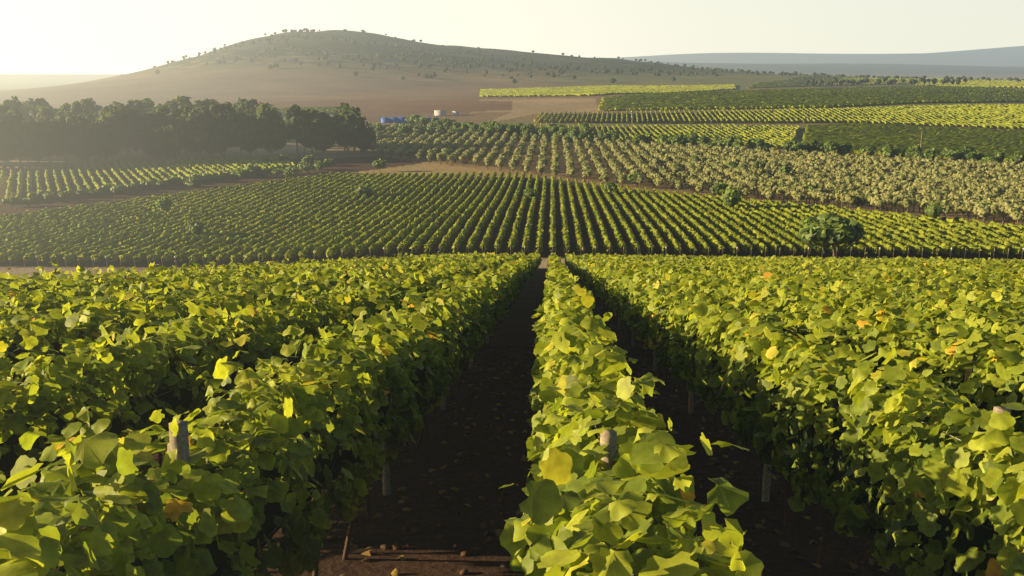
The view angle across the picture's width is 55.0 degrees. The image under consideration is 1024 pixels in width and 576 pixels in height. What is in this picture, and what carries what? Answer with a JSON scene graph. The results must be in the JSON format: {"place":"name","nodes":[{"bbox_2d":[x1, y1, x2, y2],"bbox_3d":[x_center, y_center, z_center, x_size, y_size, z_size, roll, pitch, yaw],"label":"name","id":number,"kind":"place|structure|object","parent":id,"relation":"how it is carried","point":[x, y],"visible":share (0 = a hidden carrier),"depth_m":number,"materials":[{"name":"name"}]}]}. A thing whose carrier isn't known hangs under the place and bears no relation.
{"place":"outdoors","nodes":[
{"label":"outdoors","id":0,"kind":"place"},
{"bbox_2d":[82,335,878,575],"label":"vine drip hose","id":1,"kind":"object","parent":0,"point":[821,520],"visible":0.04,"depth_m":8.94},
{"bbox_2d":[0,30,1023,575],"bbox_3d":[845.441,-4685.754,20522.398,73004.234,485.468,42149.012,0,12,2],"label":"ground","id":2,"kind":"structure","parent":0,"point":[376,94],"depth_m":271.32,"materials":[{"name":"brown soil"}]},
{"bbox_2d":[0,154,336,206],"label":"trackside shrubs","id":3,"kind":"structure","parent":2,"relation":"on","point":[147,184],"depth_m":277.46,"materials":[{"name":"green plant"}]},
{"bbox_2d":[0,95,375,167],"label":"tree line","id":4,"kind":"object","parent":2,"relation":"on","point":[83,129],"depth_m":360.12,"materials":[{"name":"green plant"}]},
{"bbox_2d":[381,116,438,122],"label":"roofs","id":5,"kind":"structure","parent":2,"relation":"on","point":[393,120],"depth_m":567.78,"materials":[{"name":"blue metal"}]},
{"bbox_2d":[434,110,458,115],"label":"white shed","id":6,"kind":"structure","parent":2,"relation":"on","point":[439,112],"depth_m":631.07,"materials":[{"name":"grey"}]},
{"bbox_2d":[0,265,1010,515],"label":"vineyard posts","id":7,"kind":"object","parent":2,"relation":"on","point":[180,441],"visible":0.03,"depth_m":10.92,"materials":[{"name":"brown wood"}]},
{"bbox_2d":[3,286,985,575],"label":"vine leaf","id":8,"kind":"object","parent":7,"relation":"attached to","point":[317,438],"visible":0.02,"depth_m":6.49,"materials":[{"name":"green plant"}]},
{"bbox_2d":[0,251,1023,575],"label":"vines","id":9,"kind":"object","parent":2,"relation":"on","point":[578,505],"depth_m":7.82,"materials":[{"name":"green plant"}]},
{"bbox_2d":[0,171,1023,262],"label":"vineyard field","id":10,"kind":"structure","parent":2,"relation":"on","point":[146,240],"depth_m":185.97,"materials":[{"name":"green plant"}]},
{"bbox_2d":[0,75,1023,200],"bbox_3d":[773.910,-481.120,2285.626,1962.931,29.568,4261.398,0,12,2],"label":"vine rows","id":11,"kind":"object","parent":2,"relation":"on","point":[902,137],"visible":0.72,"depth_m":569.45,"materials":[{"name":"green plant"}]},
{"bbox_2d":[9,246,1022,267],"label":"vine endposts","id":12,"kind":"object","parent":2,"relation":"on","point":[510,254],"visible":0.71,"depth_m":153.72,"materials":[{"name":"brown wood"}]},
{"bbox_2d":[36,246,1023,257],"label":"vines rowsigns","id":13,"kind":"object","parent":12,"relation":"attached to","point":[524,247],"visible":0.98,"depth_m":153.55,"materials":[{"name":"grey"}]},
{"bbox_2d":[226,345,873,574],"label":"soil clods","id":14,"kind":"object","parent":2,"relation":"on","point":[417,530],"visible":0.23,"depth_m":14.10,"materials":[{"name":"brown soil"}]},
{"bbox_2d":[121,28,1023,83],"bbox_3d":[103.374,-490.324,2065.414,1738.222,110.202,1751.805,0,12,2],"label":"mountain trees","id":15,"kind":"object","parent":2,"relation":"on","point":[419,64],"depth_m":1623.03,"materials":[{"name":"green plant"}]},
{"bbox_2d":[155,139,991,235],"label":"bushes","id":16,"kind":"object","parent":2,"relation":"on","point":[732,196],"depth_m":242.42,"materials":[{"name":"green plant"}]},
{"bbox_2d":[150,362,1003,575],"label":"fallen leaves","id":17,"kind":"object","parent":2,"relation":"on","point":[498,532],"visible":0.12,"depth_m":12.01,"materials":[{"name":"brown plant"}]},
{"bbox_2d":[333,122,1023,224],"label":"olive trees","id":18,"kind":"object","parent":2,"relation":"on","point":[1001,189],"depth_m":298.33,"materials":[{"name":"green plant"}]},
{"bbox_2d":[366,114,1023,163],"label":"belt trees","id":19,"kind":"object","parent":2,"relation":"on","point":[968,153],"depth_m":413.28,"materials":[{"name":"green plant"}]},
{"bbox_2d":[798,212,865,255],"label":"tree","id":20,"kind":"object","parent":2,"relation":"on","point":[826,229],"depth_m":138.60,"materials":[{"name":"green plant"}]},
{"bbox_2d":[804,77,967,86],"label":"trees","id":21,"kind":"object","parent":2,"relation":"on","point":[891,81],"depth_m":1309.72,"materials":[{"name":"green plant"}]},
{"bbox_2d":[0,0,1023,73],"label":"sky","id":22,"kind":"structure","parent":0,"point":[37,36],"materials":[{"name":"white"}]}
]}

